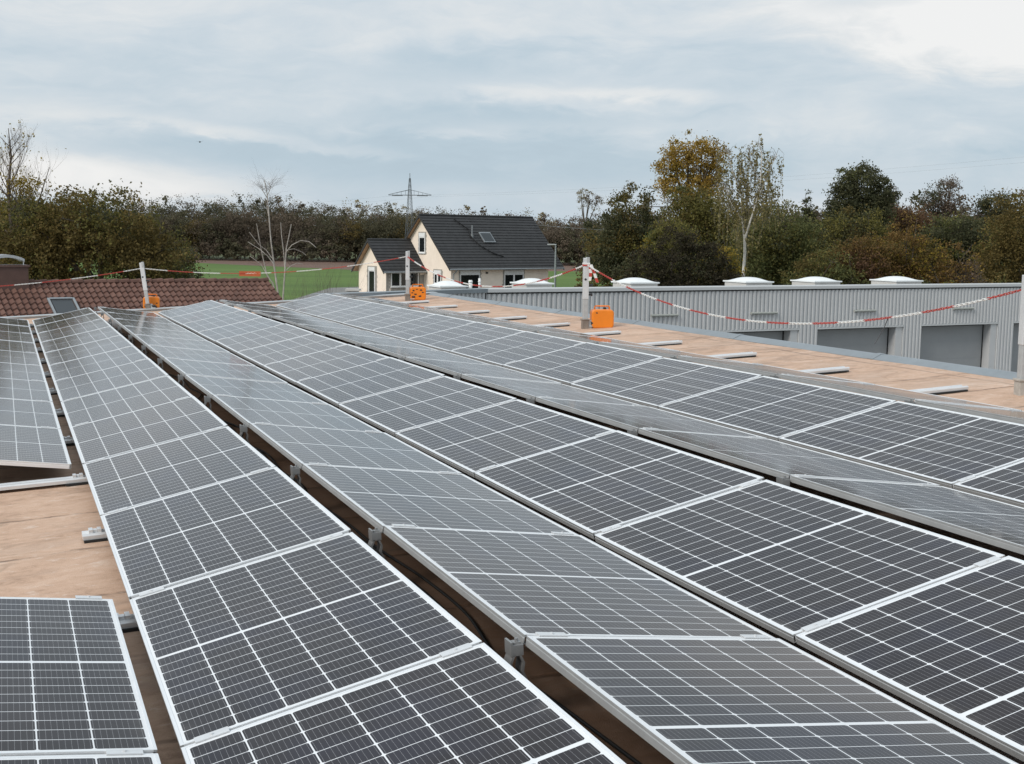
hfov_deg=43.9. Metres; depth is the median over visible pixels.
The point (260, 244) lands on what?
bare birch
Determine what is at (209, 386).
solar panel
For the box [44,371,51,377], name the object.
mounting rail
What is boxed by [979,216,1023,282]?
shadowy tree
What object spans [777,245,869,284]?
green shrub
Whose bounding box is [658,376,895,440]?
solar panel
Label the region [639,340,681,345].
mounting rail
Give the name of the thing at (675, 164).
yellow tree
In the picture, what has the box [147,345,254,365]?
solar panel
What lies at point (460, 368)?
solar panel
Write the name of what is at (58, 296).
tiled house
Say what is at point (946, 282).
ivy shrub
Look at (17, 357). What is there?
solar panel
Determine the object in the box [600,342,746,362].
solar panel
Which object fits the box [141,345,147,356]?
peak trestle
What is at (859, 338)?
garage door
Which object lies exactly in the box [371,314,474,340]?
solar panel
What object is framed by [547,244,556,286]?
street lamp
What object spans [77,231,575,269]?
ground
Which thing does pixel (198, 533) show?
solar panel
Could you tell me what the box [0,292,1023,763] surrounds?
flat roof building
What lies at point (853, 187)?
dark oak
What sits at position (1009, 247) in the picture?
brown tree
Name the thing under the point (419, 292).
ballast box
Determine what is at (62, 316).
solar panel
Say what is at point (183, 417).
solar panel
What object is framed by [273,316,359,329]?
solar panel
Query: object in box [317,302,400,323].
solar panel
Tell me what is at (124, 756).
solar panel
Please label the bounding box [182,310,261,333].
solar panel
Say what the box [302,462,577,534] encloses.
solar panel
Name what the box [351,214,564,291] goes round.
cream house
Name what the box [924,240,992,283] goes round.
sparse orange shrub
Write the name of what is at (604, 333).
mounting rail
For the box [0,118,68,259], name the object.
bare tall tree
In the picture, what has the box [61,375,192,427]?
solar panel
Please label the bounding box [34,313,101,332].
solar panel
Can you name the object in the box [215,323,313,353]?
solar panel
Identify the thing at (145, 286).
barrier post
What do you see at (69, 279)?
warning chain
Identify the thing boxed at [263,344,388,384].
solar panel
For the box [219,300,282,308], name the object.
solar panel
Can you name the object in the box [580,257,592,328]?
barrier post
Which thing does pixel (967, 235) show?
grey green tree
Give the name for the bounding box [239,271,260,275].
red flag
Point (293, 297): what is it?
bare thicket
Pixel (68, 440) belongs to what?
mounting rail
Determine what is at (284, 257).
bare birch
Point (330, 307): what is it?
solar panel
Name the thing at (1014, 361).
garage door
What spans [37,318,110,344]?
solar panel
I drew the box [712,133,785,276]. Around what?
weeping birch
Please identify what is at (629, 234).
round tree
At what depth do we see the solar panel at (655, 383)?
11.46 m
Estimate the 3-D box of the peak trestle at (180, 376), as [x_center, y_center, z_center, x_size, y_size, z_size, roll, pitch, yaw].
[-3.279,0.075,12.590,0.160,0.313,0.110,-5,8,-21]
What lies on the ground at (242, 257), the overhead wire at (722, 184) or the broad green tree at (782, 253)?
the broad green tree at (782, 253)
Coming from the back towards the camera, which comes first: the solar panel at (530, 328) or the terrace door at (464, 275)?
the terrace door at (464, 275)
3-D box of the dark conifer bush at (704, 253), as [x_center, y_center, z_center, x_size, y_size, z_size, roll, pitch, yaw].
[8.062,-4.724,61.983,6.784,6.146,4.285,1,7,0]
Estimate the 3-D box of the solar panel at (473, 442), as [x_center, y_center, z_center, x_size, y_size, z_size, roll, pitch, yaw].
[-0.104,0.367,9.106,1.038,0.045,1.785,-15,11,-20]
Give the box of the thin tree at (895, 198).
[887,185,901,210]
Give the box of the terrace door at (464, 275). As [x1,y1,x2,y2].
[459,270,480,287]
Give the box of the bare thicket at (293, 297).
[264,244,393,299]
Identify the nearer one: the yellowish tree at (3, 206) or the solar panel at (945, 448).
the solar panel at (945, 448)
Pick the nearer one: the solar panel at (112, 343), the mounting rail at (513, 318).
the solar panel at (112, 343)
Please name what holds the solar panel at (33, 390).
on the mounting rail at (59, 412)
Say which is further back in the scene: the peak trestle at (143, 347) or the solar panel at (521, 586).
the peak trestle at (143, 347)
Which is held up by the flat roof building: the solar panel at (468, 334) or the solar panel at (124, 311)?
the solar panel at (468, 334)
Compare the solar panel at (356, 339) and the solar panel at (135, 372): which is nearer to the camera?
the solar panel at (135, 372)
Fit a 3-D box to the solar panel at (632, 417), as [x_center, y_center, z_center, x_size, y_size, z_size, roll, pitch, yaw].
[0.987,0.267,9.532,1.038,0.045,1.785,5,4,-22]
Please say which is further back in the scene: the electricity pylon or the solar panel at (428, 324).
the electricity pylon
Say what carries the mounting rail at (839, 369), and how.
on the flat roof building
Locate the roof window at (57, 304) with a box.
[47,297,79,313]
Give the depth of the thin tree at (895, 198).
102.83 m
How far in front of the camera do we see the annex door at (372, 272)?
109.46 m
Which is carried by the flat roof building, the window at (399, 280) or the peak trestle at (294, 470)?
the peak trestle at (294, 470)
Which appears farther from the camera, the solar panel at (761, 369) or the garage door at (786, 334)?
the garage door at (786, 334)
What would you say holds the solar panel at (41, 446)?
on the mounting rail at (77, 479)
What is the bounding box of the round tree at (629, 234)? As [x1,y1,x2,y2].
[578,180,661,286]
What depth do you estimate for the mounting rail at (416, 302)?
26.33 m
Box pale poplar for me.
[576,188,603,256]
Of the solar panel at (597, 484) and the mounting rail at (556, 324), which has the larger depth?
the mounting rail at (556, 324)
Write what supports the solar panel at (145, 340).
on the flat roof building
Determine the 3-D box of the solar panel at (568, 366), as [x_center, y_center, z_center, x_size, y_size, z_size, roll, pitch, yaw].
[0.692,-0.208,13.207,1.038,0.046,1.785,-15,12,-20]
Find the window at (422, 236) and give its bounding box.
[418,232,426,253]
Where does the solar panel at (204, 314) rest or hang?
on the flat roof building
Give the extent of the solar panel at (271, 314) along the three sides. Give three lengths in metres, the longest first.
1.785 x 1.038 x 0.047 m
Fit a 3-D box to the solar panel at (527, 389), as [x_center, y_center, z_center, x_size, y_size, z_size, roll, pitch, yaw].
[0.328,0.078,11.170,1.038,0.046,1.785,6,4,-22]
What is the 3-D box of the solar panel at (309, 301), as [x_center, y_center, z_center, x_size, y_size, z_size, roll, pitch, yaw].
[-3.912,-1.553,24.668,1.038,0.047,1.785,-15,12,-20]
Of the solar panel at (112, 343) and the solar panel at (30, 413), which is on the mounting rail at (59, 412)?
the solar panel at (30, 413)
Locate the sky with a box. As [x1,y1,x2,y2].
[0,0,1023,227]
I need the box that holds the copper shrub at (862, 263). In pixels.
[806,231,906,284]
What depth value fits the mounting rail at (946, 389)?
11.60 m
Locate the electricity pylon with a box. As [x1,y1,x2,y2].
[388,178,430,233]
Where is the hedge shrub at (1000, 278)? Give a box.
[987,269,1021,336]
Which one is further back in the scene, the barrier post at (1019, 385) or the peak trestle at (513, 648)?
the barrier post at (1019, 385)
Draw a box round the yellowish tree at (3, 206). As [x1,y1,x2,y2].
[0,187,79,274]
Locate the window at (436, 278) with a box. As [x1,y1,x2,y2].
[433,269,442,283]
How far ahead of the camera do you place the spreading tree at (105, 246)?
56.76 m
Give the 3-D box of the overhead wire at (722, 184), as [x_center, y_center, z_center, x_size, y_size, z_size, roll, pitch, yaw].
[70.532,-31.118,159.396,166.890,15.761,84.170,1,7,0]
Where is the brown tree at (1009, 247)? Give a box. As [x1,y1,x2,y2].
[963,187,1023,282]
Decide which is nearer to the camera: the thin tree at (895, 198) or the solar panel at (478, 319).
the solar panel at (478, 319)
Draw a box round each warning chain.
[0,268,139,286]
[145,256,405,273]
[407,257,582,286]
[588,265,1020,324]
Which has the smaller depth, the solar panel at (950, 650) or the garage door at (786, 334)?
the solar panel at (950, 650)
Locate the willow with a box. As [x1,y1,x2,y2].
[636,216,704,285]
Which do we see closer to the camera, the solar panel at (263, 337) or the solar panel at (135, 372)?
the solar panel at (135, 372)
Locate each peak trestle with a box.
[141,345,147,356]
[157,358,163,369]
[178,374,184,388]
[204,395,212,411]
[239,424,249,443]
[290,464,302,488]
[368,527,384,558]
[453,374,459,379]
[504,637,527,679]
[526,397,534,403]
[627,429,637,436]
[776,475,789,486]
[904,399,914,403]
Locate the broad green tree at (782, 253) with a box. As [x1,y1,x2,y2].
[709,195,830,284]
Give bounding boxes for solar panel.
[0,317,29,326]
[0,324,31,333]
[0,331,34,342]
[0,340,37,352]
[0,350,41,365]
[0,362,45,380]
[0,378,52,401]
[0,398,60,428]
[0,424,70,468]
[0,595,156,756]
[0,748,160,763]
[32,308,94,325]
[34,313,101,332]
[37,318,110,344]
[40,326,120,352]
[44,335,133,367]
[48,346,147,381]
[54,358,167,401]
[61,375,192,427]
[70,396,227,465]
[82,426,275,520]
[98,307,162,317]
[100,467,350,601]
[105,312,176,324]
[113,318,190,331]
[122,325,207,340]
[129,532,481,754]
[133,334,229,352]
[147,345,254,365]
[158,300,224,319]
[164,357,287,382]
[169,305,240,325]
[181,643,625,763]
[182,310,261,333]
[185,374,327,403]
[197,317,283,343]
[212,394,380,431]
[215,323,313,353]
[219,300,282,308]
[235,304,309,315]
[237,333,345,367]
[249,422,461,473]
[252,310,335,322]
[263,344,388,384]
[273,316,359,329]
[276,293,346,310]
[295,298,372,316]
[296,357,444,406]
[297,324,395,338]
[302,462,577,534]
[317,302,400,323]
[326,332,435,349]
[333,293,407,303]
[338,376,516,435]
[342,308,434,331]
[356,298,425,306]
[361,343,487,363]
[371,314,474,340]
[381,302,460,312]
[383,524,774,643]
[395,399,615,477]
[405,356,561,383]
[407,322,524,352]
[411,307,499,319]
[446,314,541,326]
[450,331,585,366]
[461,374,638,404]
[474,430,763,538]
[488,321,611,338]
[503,342,662,385]
[525,632,1017,763]
[535,396,767,438]
[538,330,671,349]
[570,357,761,408]
[594,480,1004,642]
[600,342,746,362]
[638,427,940,485]
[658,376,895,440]
[678,355,865,382]
[778,374,1021,410]
[779,401,1023,488]
[790,474,1023,554]
[796,556,1023,761]
[915,399,1023,423]
[954,460,1023,507]
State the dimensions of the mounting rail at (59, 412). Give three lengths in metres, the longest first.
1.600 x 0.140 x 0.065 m
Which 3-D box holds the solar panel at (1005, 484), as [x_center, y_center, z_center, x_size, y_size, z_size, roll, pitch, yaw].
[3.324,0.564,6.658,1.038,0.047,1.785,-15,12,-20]
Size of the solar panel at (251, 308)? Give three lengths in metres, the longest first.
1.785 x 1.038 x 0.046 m
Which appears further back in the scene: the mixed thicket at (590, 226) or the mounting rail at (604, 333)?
the mixed thicket at (590, 226)
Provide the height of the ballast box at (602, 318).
0.346 m
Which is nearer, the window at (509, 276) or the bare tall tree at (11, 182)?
the bare tall tree at (11, 182)
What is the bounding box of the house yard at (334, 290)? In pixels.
[296,287,358,298]
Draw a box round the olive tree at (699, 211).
[638,183,749,285]
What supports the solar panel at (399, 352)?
on the flat roof building
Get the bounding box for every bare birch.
[233,167,289,292]
[265,211,323,299]
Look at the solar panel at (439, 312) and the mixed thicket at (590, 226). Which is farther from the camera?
the mixed thicket at (590, 226)
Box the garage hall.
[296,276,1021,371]
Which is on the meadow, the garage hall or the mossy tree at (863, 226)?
the mossy tree at (863, 226)
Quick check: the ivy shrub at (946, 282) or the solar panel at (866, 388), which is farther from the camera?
the ivy shrub at (946, 282)
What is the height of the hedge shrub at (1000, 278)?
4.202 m
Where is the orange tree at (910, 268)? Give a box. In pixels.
[853,206,962,283]
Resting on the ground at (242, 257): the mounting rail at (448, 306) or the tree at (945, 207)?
the tree at (945, 207)
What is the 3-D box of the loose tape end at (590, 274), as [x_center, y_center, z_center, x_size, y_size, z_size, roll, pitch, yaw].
[1.184,-1.650,19.212,0.058,0.235,0.004,1,7,0]
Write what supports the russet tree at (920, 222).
on the ground at (242, 257)
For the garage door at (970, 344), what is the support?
in the garage hall
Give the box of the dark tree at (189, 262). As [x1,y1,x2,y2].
[109,236,213,278]
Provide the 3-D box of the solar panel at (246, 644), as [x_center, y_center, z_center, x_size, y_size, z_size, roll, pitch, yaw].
[-0.902,0.936,5.004,1.038,0.046,1.785,-15,11,-20]
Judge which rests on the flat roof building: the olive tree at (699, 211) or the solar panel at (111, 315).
the solar panel at (111, 315)
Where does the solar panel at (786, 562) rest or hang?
on the flat roof building
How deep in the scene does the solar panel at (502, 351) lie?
14.78 m
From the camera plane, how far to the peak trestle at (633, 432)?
8.47 m
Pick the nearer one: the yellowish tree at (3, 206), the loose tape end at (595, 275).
the loose tape end at (595, 275)
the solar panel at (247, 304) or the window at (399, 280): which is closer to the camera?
the solar panel at (247, 304)
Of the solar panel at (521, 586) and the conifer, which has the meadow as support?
the conifer
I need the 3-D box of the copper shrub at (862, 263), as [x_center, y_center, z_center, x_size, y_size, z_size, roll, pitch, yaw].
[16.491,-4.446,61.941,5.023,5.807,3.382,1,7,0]
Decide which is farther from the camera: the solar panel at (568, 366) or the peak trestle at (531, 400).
the solar panel at (568, 366)
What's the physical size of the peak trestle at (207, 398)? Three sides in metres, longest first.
0.313 x 0.160 x 0.110 m
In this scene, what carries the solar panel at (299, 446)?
on the flat roof building
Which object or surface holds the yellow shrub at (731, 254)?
on the ground at (242, 257)
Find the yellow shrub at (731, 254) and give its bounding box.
[686,244,745,285]
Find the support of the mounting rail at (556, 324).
on the flat roof building
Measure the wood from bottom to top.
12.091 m
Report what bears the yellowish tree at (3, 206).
on the ground at (242, 257)
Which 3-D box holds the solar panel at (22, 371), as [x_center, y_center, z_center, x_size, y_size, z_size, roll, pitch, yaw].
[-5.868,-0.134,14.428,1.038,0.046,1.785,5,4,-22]
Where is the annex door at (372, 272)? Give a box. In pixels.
[367,266,376,291]
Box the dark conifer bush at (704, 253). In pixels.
[608,221,743,285]
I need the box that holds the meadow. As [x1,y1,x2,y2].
[52,262,615,299]
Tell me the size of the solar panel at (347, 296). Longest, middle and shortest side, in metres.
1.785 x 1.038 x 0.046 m
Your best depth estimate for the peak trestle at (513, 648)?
4.37 m
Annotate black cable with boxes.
[108,322,378,553]
[110,324,641,763]
[118,331,457,620]
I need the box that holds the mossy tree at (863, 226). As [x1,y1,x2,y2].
[804,199,904,273]
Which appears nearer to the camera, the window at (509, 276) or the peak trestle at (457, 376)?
the peak trestle at (457, 376)
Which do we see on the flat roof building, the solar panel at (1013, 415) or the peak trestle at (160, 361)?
the peak trestle at (160, 361)
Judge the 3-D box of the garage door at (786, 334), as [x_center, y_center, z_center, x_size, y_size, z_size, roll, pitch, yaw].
[6.702,-0.108,36.345,3.533,2.830,0.380,-3,8,-29]
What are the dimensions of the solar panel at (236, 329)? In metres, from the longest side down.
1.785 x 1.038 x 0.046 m
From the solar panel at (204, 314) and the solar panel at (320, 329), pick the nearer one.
the solar panel at (320, 329)
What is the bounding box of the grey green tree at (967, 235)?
[902,210,998,281]
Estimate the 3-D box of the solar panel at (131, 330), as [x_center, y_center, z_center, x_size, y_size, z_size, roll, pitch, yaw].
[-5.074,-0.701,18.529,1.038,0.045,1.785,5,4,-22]
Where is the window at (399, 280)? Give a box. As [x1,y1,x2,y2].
[389,273,419,287]
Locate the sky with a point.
(360, 99)
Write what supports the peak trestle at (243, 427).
on the flat roof building
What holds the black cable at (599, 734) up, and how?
on the flat roof building
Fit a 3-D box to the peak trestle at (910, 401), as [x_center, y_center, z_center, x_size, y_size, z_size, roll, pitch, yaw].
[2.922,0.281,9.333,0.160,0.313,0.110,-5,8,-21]
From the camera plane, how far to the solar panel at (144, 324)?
20.16 m
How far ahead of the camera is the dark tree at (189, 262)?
62.88 m
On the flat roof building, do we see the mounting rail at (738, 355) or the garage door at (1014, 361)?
the mounting rail at (738, 355)
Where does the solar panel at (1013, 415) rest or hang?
on the rail
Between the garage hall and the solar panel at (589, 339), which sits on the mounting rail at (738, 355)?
the solar panel at (589, 339)
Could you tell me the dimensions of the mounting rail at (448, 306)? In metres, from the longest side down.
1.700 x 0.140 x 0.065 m
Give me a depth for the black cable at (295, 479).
9.60 m
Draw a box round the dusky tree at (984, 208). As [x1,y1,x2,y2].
[964,188,1017,245]
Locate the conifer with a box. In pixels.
[793,189,825,249]
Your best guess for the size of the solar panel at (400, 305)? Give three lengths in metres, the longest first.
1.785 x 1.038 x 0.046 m
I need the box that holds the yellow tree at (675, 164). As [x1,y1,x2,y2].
[650,129,733,222]
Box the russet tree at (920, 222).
[882,201,943,260]
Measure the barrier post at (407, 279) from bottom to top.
1.092 m
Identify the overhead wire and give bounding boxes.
[414,158,1007,195]
[431,163,1012,196]
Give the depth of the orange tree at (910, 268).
62.15 m
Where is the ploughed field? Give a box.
[193,259,581,270]
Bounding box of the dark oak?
[821,159,902,233]
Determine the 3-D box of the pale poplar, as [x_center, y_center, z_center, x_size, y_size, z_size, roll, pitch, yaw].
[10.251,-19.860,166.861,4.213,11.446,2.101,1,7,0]
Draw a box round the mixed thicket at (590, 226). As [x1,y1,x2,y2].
[572,190,1023,286]
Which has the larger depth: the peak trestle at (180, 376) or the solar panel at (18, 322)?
the solar panel at (18, 322)
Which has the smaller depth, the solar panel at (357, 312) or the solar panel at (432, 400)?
the solar panel at (432, 400)
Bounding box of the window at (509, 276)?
[502,270,524,287]
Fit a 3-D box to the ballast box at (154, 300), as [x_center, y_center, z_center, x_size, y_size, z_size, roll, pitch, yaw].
[-7.804,-1.738,27.489,0.340,0.346,0.264,-1,7,-12]
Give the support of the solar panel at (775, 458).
on the flat roof building
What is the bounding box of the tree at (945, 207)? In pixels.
[914,174,972,228]
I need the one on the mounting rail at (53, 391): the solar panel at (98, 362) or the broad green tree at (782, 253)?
the solar panel at (98, 362)
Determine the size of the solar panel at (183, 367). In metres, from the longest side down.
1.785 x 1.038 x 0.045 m
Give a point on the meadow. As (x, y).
(567, 279)
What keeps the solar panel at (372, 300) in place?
on the mounting rail at (478, 311)
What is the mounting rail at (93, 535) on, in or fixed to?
on the flat roof building
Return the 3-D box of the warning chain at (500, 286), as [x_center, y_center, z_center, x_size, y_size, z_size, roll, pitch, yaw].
[-0.568,-2.025,23.308,0.029,0.553,8.826,-2,7,-23]
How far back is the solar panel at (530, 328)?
16.87 m
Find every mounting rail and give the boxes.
[0,473,88,490]
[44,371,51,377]
[49,388,57,394]
[55,408,64,416]
[63,436,74,445]
[82,526,107,543]
[117,611,138,632]
[403,300,428,303]
[405,305,457,309]
[446,310,489,314]
[470,316,526,320]
[507,322,569,328]
[550,330,620,337]
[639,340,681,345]
[677,352,756,360]
[762,366,849,376]
[865,385,968,397]
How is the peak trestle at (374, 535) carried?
on the flat roof building
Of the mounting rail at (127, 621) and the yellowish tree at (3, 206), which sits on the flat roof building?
the mounting rail at (127, 621)
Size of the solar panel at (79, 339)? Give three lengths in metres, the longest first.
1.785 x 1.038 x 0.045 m
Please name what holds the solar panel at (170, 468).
on the mounting rail at (77, 479)
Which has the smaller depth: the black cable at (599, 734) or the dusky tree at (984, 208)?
the black cable at (599, 734)
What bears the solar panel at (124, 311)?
on the peak trestle
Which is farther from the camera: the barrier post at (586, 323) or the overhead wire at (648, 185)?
the overhead wire at (648, 185)
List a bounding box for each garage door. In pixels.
[713,328,799,342]
[817,325,903,355]
[920,322,998,368]
[1011,321,1018,371]
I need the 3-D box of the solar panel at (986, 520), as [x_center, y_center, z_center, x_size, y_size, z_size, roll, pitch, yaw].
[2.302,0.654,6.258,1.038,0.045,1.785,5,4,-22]
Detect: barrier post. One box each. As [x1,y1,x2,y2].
[139,262,155,308]
[404,251,414,300]
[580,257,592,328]
[1013,275,1023,395]
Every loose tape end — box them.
[588,265,591,280]
[590,264,598,282]
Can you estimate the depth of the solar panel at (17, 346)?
17.80 m
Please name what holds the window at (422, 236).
in the cream house at (492, 250)
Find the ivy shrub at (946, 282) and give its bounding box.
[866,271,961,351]
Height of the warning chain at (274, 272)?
0.434 m
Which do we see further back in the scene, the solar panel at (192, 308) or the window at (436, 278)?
the window at (436, 278)
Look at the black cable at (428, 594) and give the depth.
6.00 m
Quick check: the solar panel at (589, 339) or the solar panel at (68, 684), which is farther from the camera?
the solar panel at (589, 339)
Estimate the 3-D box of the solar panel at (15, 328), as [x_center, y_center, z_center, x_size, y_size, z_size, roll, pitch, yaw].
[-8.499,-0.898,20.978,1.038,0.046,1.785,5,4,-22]
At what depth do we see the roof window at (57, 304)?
37.91 m
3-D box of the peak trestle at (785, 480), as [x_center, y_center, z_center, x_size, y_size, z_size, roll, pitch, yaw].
[1.466,0.659,6.868,0.160,0.313,0.110,-5,8,-21]
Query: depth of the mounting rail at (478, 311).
23.06 m
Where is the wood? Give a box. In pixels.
[0,192,973,265]
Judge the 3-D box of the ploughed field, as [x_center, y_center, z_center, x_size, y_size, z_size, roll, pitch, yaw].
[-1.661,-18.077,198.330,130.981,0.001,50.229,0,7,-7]
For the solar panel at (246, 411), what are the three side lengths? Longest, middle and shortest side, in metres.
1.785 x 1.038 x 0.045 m
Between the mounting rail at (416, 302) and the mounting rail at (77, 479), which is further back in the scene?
the mounting rail at (416, 302)
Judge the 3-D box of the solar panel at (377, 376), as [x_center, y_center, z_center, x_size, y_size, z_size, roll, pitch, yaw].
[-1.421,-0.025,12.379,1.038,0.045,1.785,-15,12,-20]
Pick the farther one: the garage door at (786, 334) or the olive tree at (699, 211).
the olive tree at (699, 211)
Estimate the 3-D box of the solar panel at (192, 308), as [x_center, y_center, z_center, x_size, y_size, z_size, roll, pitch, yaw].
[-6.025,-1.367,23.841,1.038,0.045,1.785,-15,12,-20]
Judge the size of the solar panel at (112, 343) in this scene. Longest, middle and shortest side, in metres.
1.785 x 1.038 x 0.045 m
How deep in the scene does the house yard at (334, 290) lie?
111.41 m
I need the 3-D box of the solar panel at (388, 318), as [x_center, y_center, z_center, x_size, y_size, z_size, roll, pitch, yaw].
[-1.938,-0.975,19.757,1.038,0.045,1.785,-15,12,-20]
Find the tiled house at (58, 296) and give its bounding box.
[0,254,281,316]
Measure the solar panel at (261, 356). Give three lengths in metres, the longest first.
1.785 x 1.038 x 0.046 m
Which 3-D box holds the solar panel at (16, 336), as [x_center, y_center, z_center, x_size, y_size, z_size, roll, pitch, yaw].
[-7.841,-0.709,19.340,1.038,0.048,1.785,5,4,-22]
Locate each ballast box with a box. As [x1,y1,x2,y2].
[143,294,159,307]
[409,284,425,299]
[590,305,613,327]
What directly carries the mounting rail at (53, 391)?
on the flat roof building
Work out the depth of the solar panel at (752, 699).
3.93 m
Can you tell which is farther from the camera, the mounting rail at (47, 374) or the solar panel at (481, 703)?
the mounting rail at (47, 374)
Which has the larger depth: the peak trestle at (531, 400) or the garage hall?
the garage hall
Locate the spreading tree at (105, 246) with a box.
[0,167,201,279]
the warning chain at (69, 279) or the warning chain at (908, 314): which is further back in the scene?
the warning chain at (69, 279)

